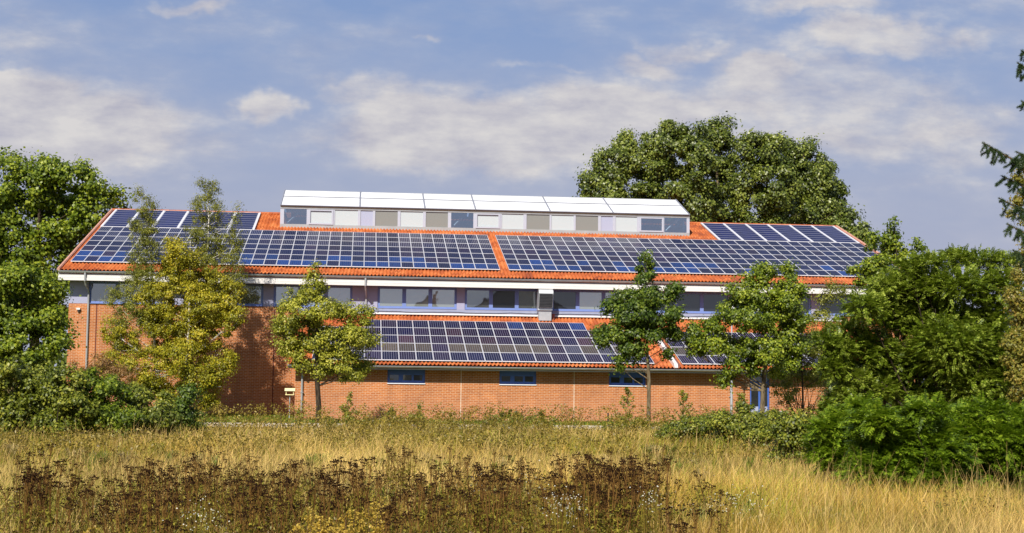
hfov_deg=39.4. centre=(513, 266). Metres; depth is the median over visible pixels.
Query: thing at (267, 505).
tansy plant
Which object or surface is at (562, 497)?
tansy plant
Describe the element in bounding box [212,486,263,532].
tansy plant
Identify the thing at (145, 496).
tansy plant
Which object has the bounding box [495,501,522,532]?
tansy plant
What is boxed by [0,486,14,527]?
tansy plant
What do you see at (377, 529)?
goldenrod plant
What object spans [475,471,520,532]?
tansy plant
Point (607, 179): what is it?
poplar tree
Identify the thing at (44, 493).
tansy plant
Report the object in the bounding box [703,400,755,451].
bramble bush
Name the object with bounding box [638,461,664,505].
tansy plant
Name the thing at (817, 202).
poplar tree
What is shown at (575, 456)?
tansy plant
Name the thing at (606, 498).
tansy plant
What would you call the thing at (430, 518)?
tansy plant
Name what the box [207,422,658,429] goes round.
path
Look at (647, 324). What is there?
maple tree
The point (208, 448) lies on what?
tansy plant
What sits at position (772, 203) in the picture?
poplar tree
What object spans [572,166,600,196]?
poplar tree
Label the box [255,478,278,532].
tansy plant
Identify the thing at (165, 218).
solar array
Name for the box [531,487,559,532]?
tansy plant
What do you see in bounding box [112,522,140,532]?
tansy plant
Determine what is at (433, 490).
tansy plant
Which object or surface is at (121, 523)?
tansy plant
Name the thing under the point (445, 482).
tansy plant
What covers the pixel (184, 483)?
tansy plant
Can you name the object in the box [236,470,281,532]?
tansy plant
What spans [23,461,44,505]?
tansy plant
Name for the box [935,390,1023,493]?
sumac shrub
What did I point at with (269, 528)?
tansy plant
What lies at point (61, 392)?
shrub
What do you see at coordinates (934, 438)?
sumac shrub
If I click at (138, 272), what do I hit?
birch tree
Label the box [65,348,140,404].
shrub
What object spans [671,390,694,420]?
sapling
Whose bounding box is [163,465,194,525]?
tansy plant
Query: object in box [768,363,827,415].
shrub
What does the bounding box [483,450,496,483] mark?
tansy plant
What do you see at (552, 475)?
tansy plant
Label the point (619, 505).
tansy plant
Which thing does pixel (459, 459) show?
tansy plant
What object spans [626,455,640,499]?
tansy plant
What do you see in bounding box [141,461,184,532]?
tansy plant
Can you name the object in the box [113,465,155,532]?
tansy plant
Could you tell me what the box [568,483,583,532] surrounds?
tansy plant
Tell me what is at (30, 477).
tansy plant
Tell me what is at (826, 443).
sumac shrub
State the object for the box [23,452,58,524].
tansy plant
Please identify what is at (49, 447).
tansy plant
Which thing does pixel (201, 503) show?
tansy plant
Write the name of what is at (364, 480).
tansy plant
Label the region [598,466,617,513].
tansy plant
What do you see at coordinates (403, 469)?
tansy plant
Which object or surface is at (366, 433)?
meadow weeds
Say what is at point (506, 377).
small window
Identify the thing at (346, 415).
shrub
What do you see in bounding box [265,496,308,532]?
tansy plant
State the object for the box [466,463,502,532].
tansy plant
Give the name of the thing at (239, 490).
tansy plant
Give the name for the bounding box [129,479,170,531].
tansy plant
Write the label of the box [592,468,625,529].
tansy plant
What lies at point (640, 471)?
tansy plant
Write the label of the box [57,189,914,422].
sports hall
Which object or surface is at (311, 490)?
tansy plant
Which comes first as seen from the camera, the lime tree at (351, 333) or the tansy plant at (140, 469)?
the tansy plant at (140, 469)
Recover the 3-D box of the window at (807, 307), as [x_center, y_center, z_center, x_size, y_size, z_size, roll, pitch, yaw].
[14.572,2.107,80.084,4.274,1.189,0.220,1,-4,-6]
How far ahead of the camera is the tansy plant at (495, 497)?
17.19 m
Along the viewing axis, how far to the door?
71.50 m
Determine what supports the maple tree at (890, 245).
on the ground at (421, 455)
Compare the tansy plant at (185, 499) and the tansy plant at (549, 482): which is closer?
the tansy plant at (185, 499)
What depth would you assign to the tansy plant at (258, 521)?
14.78 m
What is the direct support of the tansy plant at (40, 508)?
on the ground at (421, 455)
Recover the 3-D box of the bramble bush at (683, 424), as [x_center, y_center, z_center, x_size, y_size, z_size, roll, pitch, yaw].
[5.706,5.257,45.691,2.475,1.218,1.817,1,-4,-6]
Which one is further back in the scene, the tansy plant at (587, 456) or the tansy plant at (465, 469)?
the tansy plant at (465, 469)
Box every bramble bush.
[651,413,716,447]
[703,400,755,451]
[731,407,783,454]
[762,404,823,469]
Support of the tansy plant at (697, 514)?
on the ground at (421, 455)
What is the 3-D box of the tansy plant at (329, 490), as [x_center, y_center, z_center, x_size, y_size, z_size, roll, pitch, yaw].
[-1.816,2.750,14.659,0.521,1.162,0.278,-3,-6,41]
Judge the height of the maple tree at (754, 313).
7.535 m
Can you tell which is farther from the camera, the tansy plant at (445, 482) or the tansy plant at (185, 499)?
the tansy plant at (445, 482)
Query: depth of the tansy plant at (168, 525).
12.06 m
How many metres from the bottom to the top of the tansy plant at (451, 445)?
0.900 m
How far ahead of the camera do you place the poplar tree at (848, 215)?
108.25 m
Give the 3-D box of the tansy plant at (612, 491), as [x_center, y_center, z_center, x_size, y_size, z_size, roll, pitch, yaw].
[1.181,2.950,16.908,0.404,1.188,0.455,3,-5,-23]
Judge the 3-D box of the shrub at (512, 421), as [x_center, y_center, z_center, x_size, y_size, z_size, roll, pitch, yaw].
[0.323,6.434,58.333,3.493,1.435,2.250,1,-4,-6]
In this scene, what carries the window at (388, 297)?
in the sports hall
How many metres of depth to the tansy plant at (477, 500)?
18.33 m
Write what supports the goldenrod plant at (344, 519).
on the ground at (421, 455)
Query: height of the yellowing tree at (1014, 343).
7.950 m
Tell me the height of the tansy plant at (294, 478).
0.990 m
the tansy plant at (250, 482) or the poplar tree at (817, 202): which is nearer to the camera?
the tansy plant at (250, 482)
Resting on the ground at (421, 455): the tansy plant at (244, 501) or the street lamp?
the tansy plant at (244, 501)
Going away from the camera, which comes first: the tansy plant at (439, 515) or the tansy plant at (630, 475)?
the tansy plant at (439, 515)
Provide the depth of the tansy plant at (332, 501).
17.39 m
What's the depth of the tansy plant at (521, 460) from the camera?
23.95 m
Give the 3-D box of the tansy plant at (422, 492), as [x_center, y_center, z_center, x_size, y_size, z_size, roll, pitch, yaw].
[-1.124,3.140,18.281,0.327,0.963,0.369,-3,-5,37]
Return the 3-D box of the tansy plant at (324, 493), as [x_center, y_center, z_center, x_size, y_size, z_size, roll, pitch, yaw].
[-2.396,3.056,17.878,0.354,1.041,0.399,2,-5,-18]
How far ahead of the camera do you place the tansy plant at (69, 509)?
14.09 m
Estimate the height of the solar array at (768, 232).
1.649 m
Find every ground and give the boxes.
[1,378,964,531]
[3,402,998,424]
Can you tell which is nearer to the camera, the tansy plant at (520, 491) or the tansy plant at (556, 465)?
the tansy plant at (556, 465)
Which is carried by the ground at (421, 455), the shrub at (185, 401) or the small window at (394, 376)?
the shrub at (185, 401)
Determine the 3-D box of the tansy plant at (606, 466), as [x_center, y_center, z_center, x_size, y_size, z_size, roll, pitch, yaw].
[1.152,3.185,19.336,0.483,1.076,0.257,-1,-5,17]
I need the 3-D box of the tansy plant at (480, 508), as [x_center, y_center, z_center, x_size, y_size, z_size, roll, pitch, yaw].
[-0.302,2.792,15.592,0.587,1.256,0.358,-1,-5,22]
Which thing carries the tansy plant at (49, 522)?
on the ground at (421, 455)
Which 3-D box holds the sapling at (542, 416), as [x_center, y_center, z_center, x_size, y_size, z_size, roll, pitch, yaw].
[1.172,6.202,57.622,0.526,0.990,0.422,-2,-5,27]
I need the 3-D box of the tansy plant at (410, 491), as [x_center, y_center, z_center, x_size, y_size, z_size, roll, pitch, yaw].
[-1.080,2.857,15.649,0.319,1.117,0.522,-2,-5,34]
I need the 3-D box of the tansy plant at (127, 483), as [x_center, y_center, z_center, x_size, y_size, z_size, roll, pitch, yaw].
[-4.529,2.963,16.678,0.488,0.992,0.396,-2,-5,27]
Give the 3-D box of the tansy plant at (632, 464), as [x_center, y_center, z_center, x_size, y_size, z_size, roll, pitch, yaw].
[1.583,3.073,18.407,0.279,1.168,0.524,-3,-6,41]
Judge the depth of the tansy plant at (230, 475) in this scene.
19.33 m
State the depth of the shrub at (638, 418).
57.70 m
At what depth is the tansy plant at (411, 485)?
16.37 m
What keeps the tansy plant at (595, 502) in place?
on the ground at (421, 455)
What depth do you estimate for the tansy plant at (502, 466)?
25.13 m
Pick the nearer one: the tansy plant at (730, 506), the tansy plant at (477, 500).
the tansy plant at (730, 506)
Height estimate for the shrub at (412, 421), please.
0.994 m
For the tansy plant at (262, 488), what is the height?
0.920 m
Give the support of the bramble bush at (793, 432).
on the ground at (421, 455)
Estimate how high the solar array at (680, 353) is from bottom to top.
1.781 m
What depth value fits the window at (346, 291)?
77.56 m
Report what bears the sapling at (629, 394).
on the ground at (421, 455)
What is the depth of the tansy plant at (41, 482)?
19.49 m
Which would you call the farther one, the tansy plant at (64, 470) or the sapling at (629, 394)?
the sapling at (629, 394)
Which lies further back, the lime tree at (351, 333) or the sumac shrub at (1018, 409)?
the lime tree at (351, 333)
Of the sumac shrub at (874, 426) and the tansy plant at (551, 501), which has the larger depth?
the sumac shrub at (874, 426)
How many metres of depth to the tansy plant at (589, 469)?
21.96 m
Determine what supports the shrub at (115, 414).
on the ground at (421, 455)
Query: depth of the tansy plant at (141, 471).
22.42 m
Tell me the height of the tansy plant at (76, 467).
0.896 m
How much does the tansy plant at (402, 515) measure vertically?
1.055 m
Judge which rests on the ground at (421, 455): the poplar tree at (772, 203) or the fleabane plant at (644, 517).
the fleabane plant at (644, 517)
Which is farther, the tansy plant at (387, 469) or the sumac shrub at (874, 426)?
the sumac shrub at (874, 426)
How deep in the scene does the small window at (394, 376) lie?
69.73 m
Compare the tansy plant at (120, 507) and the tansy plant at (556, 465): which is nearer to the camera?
the tansy plant at (120, 507)
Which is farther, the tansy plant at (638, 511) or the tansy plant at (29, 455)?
the tansy plant at (29, 455)
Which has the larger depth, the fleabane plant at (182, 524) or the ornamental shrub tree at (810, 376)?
the ornamental shrub tree at (810, 376)
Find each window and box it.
[89,281,171,303]
[184,283,263,305]
[273,285,351,307]
[377,286,456,309]
[387,369,424,383]
[465,288,537,310]
[499,371,535,384]
[552,290,625,311]
[609,372,645,386]
[654,292,727,313]
[743,293,810,314]
[819,294,863,315]
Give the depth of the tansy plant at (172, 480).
15.27 m
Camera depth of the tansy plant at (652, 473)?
22.80 m
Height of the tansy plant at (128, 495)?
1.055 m
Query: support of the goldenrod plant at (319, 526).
on the ground at (421, 455)
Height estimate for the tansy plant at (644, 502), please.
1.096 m
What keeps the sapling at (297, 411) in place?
on the ground at (421, 455)
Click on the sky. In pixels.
(265, 98)
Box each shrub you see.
[0,354,66,438]
[20,359,103,441]
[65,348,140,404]
[67,366,147,441]
[114,381,185,439]
[171,377,209,433]
[321,409,374,428]
[377,411,440,428]
[481,406,561,430]
[598,412,656,432]
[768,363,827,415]
[798,390,888,491]
[832,397,941,499]
[880,389,985,498]
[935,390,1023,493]
[982,399,1023,491]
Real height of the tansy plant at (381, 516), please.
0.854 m
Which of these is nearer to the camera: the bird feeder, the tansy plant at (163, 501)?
the tansy plant at (163, 501)
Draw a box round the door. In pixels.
[750,374,768,414]
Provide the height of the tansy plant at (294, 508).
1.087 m
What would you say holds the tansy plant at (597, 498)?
on the ground at (421, 455)
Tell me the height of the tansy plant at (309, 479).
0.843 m
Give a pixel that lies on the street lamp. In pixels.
(731, 381)
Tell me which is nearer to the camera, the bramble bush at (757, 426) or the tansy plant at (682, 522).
the tansy plant at (682, 522)
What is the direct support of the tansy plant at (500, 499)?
on the ground at (421, 455)
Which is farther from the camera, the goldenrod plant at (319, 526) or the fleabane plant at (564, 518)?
the fleabane plant at (564, 518)
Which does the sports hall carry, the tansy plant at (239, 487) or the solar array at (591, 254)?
the solar array at (591, 254)
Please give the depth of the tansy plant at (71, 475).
18.80 m
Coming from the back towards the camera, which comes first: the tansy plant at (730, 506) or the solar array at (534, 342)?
the solar array at (534, 342)
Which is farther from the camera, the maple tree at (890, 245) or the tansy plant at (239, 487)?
the maple tree at (890, 245)
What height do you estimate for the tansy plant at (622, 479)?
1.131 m
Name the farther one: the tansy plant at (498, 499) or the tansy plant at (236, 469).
the tansy plant at (236, 469)
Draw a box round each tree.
[0,146,136,404]
[0,256,86,400]
[92,233,250,413]
[100,183,165,399]
[180,174,251,412]
[267,260,386,422]
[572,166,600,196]
[576,128,647,198]
[585,249,687,424]
[626,118,727,221]
[680,259,816,413]
[696,111,753,222]
[720,126,804,223]
[766,273,850,411]
[775,132,843,224]
[805,242,1023,433]
[812,358,903,414]
[824,157,854,215]
[824,203,880,249]
[842,216,929,330]
[980,50,1023,269]
[996,168,1023,408]
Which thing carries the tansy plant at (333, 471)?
on the ground at (421, 455)
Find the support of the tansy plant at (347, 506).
on the ground at (421, 455)
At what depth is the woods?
182.87 m
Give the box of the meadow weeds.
[0,400,819,464]
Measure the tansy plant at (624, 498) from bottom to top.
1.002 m
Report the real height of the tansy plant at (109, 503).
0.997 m
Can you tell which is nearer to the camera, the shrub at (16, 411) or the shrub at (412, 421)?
the shrub at (16, 411)
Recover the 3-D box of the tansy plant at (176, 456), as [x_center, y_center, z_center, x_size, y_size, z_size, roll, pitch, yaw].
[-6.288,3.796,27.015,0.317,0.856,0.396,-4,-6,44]
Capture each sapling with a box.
[294,409,303,425]
[339,391,355,413]
[537,409,546,426]
[616,387,635,416]
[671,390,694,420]
[730,392,747,413]
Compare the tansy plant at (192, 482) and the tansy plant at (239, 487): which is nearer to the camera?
the tansy plant at (192, 482)
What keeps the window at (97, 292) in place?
in the sports hall
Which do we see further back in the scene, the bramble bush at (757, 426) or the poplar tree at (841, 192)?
the poplar tree at (841, 192)
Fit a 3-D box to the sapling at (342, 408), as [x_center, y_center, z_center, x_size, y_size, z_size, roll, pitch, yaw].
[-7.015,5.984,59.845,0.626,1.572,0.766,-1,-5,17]
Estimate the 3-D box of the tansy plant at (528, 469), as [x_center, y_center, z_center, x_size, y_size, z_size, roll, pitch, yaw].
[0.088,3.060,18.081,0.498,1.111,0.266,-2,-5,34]
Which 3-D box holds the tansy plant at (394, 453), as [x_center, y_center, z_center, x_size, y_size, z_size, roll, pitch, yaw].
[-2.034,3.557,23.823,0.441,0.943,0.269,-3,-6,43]
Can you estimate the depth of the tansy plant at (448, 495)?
19.04 m
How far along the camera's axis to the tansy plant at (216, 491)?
19.71 m
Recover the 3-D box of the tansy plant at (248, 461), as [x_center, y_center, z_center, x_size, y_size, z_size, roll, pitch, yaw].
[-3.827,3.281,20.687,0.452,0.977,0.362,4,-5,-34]
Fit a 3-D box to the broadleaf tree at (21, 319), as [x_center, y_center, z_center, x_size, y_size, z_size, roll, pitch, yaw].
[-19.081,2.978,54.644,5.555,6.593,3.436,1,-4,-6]
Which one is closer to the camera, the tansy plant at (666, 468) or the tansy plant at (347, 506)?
the tansy plant at (347, 506)
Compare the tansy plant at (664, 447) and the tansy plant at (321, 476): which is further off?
the tansy plant at (664, 447)
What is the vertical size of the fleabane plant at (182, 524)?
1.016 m
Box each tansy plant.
[0,455,26,529]
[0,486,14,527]
[11,471,39,532]
[16,474,38,532]
[19,469,48,531]
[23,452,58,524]
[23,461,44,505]
[24,451,43,489]
[24,465,53,509]
[29,443,60,496]
[31,458,76,532]
[31,470,51,521]
[32,475,52,532]
[38,472,78,532]
[58,465,84,519]
[61,488,99,532]
[63,474,82,525]
[67,452,90,494]
[70,475,98,532]
[78,478,119,532]
[80,485,111,532]
[95,492,143,532]
[96,482,145,532]
[97,495,157,532]
[98,450,122,487]
[99,493,133,532]
[101,478,140,529]
[105,476,141,532]
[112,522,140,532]
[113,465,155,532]
[115,459,158,532]
[127,457,154,494]
[127,502,146,532]
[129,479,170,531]
[132,456,155,494]
[134,473,170,519]
[136,498,180,532]
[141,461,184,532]
[146,468,191,532]
[148,475,190,531]
[149,473,202,532]
[153,460,176,516]
[160,519,187,532]
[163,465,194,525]
[166,493,193,532]
[169,469,210,532]
[170,474,213,532]
[171,458,201,503]
[172,444,188,487]
[174,458,197,517]
[180,455,205,525]
[186,449,218,508]
[193,451,232,514]
[200,445,219,484]
[200,465,229,528]
[201,470,226,532]
[204,467,235,527]
[209,491,248,532]
[210,464,228,525]
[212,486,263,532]
[223,470,248,522]
[226,477,256,530]
[227,472,238,525]
[229,476,262,532]
[233,454,258,506]
[233,459,261,509]
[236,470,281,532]
[239,456,260,485]
[240,482,270,530]
[243,471,271,527]
[244,480,270,532]
[247,471,274,514]
[252,487,290,532]
[254,511,283,532]
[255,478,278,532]
[259,503,295,532]
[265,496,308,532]
[268,480,319,532]
[270,459,298,523]
[273,467,291,532]
[275,461,309,532]
[277,461,302,525]
[279,474,327,532]
[284,459,309,508]
[296,462,317,507]
[311,469,335,532]
[312,465,344,532]
[316,469,351,526]
[316,487,352,531]
[317,478,351,531]
[326,456,347,532]
[330,481,366,532]
[332,478,364,530]
[341,457,382,520]
[345,457,385,532]
[347,459,366,520]
[347,472,385,532]
[352,497,378,532]
[360,472,409,532]
[361,468,375,507]
[367,500,405,532]
[371,445,392,498]
[371,474,405,532]
[371,504,391,530]
[376,505,420,532]
[378,502,400,532]
[379,506,410,532]
[381,452,398,493]
[387,445,409,503]
[390,476,426,532]
[393,452,405,485]
[399,451,424,503]
[400,476,434,532]
[404,448,418,481]
[404,473,441,532]
[404,493,452,532]
[405,484,425,532]
[413,459,441,524]
[413,473,437,528]
[413,474,435,528]
[420,493,451,532]
[427,495,444,532]
[432,455,458,530]
[433,469,462,519]
[439,465,462,531]
[447,444,462,481]
[447,489,461,532]
[448,457,470,510]
[453,468,488,532]
[456,455,471,483]
[458,457,482,521]
[460,488,474,532]
[463,464,511,532]
[465,468,495,531]
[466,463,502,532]
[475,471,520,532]
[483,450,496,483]
[484,478,514,529]
[486,471,510,532]
[487,464,521,532]
[487,471,512,532]
[490,453,513,486]
[495,460,526,532]
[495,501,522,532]
[507,465,537,532]
[509,461,537,512]
[514,456,526,496]
[529,468,577,530]
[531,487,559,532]
[535,475,557,532]
[537,453,566,528]
[540,483,570,532]
[544,465,585,530]
[546,471,575,530]
[557,453,592,525]
[558,452,587,503]
[560,466,594,532]
[568,461,604,532]
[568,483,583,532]
[569,457,605,528]
[569,508,597,532]
[570,468,604,532]
[572,470,615,531]
[577,456,614,512]
[578,485,611,530]
[579,454,605,502]
[587,462,614,529]
[588,467,632,532]
[592,466,628,527]
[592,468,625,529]
[594,456,609,500]
[596,489,641,532]
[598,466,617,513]
[602,490,624,531]
[606,447,622,489]
[606,458,627,517]
[609,467,650,532]
[610,460,644,505]
[611,469,629,529]
[618,461,650,522]
[619,467,663,532]
[620,455,637,507]
[620,460,654,532]
[620,473,651,531]
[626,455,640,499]
[631,460,663,532]
[638,458,661,505]
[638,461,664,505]
[642,454,669,502]
[648,456,683,532]
[649,458,671,511]
[656,444,670,483]
[662,504,719,532]
[667,502,702,532]
[691,470,715,525]
[711,489,735,532]
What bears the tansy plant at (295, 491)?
on the ground at (421, 455)
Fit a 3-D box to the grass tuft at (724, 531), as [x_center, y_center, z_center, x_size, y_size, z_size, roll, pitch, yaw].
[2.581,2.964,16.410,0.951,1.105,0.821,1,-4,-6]
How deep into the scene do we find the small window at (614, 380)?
70.88 m
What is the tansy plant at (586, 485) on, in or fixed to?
on the ground at (421, 455)
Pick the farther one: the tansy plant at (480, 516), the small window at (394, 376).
the small window at (394, 376)
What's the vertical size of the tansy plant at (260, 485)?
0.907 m
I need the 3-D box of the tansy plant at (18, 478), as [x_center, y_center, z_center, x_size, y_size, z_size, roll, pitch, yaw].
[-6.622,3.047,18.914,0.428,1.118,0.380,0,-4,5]
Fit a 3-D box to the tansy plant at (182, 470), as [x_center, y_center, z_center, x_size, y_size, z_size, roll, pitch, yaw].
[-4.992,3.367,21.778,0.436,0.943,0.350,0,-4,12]
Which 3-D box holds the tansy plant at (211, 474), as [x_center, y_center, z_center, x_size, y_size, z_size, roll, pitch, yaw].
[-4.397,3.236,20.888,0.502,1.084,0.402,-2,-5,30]
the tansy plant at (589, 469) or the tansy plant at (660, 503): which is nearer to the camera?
the tansy plant at (660, 503)
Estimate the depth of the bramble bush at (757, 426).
40.38 m
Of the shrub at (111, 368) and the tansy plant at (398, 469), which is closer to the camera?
the tansy plant at (398, 469)
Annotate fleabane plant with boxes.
[162,496,229,532]
[514,460,548,531]
[536,486,586,532]
[627,486,671,532]
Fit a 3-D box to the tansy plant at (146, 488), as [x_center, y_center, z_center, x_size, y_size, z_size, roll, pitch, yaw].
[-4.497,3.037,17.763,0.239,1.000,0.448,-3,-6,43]
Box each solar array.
[71,226,499,269]
[100,209,260,229]
[312,320,653,363]
[495,235,892,276]
[666,332,821,364]
[700,223,859,242]
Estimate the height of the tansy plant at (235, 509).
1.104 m
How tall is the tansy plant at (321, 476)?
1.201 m
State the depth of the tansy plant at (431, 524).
17.10 m
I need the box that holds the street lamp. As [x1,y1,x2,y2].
[731,306,734,414]
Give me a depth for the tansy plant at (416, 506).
17.49 m
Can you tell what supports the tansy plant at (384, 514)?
on the ground at (421, 455)
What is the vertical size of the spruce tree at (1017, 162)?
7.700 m
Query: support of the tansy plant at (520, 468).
on the ground at (421, 455)
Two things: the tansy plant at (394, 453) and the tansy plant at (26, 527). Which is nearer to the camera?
the tansy plant at (26, 527)
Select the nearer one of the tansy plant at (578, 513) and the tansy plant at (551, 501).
the tansy plant at (578, 513)
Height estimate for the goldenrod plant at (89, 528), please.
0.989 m
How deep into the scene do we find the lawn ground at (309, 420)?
70.13 m
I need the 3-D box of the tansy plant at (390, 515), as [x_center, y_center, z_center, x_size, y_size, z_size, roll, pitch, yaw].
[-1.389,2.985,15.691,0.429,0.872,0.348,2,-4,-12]
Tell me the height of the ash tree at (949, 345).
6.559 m
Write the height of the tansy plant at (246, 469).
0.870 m
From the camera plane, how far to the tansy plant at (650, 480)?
21.95 m
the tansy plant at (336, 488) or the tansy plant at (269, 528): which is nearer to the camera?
the tansy plant at (269, 528)
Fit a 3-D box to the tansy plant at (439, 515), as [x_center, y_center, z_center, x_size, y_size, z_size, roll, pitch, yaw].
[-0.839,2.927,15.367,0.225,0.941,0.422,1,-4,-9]
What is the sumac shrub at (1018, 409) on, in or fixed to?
on the ground at (421, 455)
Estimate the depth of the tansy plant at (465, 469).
27.63 m
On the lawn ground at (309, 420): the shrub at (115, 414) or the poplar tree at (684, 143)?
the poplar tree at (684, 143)
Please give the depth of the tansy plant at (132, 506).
15.04 m
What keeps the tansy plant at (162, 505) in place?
on the ground at (421, 455)
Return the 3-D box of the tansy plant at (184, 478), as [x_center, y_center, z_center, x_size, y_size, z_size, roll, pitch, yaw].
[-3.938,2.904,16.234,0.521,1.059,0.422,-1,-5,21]
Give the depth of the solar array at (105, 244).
82.14 m
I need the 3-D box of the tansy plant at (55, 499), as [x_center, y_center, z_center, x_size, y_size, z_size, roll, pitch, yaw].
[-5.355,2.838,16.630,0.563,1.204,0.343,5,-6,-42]
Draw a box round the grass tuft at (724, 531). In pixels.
[694,484,772,532]
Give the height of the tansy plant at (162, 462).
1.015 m
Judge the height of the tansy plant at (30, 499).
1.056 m
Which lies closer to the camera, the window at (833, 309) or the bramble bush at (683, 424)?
the bramble bush at (683, 424)
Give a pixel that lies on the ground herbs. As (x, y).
(534, 522)
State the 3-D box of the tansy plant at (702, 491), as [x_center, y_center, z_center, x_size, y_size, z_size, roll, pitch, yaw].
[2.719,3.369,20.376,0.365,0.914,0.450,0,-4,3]
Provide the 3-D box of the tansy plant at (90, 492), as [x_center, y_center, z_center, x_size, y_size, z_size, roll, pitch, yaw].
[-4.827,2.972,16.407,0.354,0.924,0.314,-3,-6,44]
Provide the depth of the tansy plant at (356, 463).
18.07 m
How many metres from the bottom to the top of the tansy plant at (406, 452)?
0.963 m
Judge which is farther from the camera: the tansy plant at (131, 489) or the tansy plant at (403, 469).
the tansy plant at (403, 469)
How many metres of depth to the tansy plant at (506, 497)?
17.90 m
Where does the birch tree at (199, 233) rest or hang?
on the lawn ground at (309, 420)
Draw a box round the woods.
[0,353,1023,389]
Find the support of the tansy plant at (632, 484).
on the ground at (421, 455)
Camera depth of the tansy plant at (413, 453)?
26.94 m
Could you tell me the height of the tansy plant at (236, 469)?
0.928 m
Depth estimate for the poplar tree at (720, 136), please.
113.73 m
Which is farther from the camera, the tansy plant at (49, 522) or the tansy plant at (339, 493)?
the tansy plant at (339, 493)
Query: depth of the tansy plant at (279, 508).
14.80 m
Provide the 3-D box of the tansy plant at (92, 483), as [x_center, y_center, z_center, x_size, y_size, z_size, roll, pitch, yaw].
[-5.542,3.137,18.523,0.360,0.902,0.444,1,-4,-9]
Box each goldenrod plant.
[83,525,99,532]
[289,506,321,532]
[307,515,345,532]
[327,507,365,532]
[350,497,387,532]
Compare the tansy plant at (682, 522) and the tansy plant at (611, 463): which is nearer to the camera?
the tansy plant at (682, 522)
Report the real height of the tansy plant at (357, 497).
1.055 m
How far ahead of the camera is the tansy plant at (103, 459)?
24.69 m
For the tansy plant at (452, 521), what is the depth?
17.78 m
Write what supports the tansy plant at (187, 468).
on the ground at (421, 455)
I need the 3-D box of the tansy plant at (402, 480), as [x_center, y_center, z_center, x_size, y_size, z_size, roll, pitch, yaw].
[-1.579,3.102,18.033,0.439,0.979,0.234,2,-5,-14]
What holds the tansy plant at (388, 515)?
on the ground at (421, 455)
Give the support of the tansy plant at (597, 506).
on the ground at (421, 455)
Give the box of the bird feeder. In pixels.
[285,388,294,417]
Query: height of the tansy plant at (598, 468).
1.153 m
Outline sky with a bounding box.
[0,0,1023,365]
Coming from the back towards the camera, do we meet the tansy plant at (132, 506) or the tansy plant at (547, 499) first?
the tansy plant at (547, 499)
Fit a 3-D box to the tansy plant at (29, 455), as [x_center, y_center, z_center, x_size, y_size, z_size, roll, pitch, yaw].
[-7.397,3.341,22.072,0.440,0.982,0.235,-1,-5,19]
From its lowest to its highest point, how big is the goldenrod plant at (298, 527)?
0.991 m
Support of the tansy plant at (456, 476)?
on the ground at (421, 455)
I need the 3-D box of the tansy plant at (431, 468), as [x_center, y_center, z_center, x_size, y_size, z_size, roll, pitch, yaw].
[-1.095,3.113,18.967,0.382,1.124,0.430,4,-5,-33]
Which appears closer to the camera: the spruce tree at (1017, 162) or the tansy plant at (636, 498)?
the tansy plant at (636, 498)
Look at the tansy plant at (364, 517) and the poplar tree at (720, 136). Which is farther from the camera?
the poplar tree at (720, 136)
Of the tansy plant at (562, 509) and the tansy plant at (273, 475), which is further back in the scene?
the tansy plant at (273, 475)
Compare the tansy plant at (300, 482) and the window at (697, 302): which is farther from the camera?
the window at (697, 302)
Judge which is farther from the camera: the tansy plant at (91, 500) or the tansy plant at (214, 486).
the tansy plant at (214, 486)
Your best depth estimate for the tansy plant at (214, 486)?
20.15 m
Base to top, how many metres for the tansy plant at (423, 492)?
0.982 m
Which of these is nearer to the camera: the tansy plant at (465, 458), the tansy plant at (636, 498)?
the tansy plant at (636, 498)
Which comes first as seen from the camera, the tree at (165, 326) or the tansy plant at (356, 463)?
the tansy plant at (356, 463)
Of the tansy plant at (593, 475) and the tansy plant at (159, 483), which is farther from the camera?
the tansy plant at (593, 475)
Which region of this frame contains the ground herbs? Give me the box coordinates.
[0,444,1023,532]
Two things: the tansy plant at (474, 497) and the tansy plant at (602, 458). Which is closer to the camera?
the tansy plant at (474, 497)
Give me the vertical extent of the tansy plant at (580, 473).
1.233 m
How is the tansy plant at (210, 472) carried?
on the ground at (421, 455)
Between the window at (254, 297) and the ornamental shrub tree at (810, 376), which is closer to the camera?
the ornamental shrub tree at (810, 376)
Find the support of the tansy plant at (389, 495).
on the ground at (421, 455)
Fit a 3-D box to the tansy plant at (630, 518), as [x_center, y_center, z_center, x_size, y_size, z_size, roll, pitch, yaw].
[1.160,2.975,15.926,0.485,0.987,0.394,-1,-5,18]
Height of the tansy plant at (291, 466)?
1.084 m
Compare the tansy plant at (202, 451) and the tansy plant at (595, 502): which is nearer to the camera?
the tansy plant at (595, 502)
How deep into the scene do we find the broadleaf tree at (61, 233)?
93.20 m

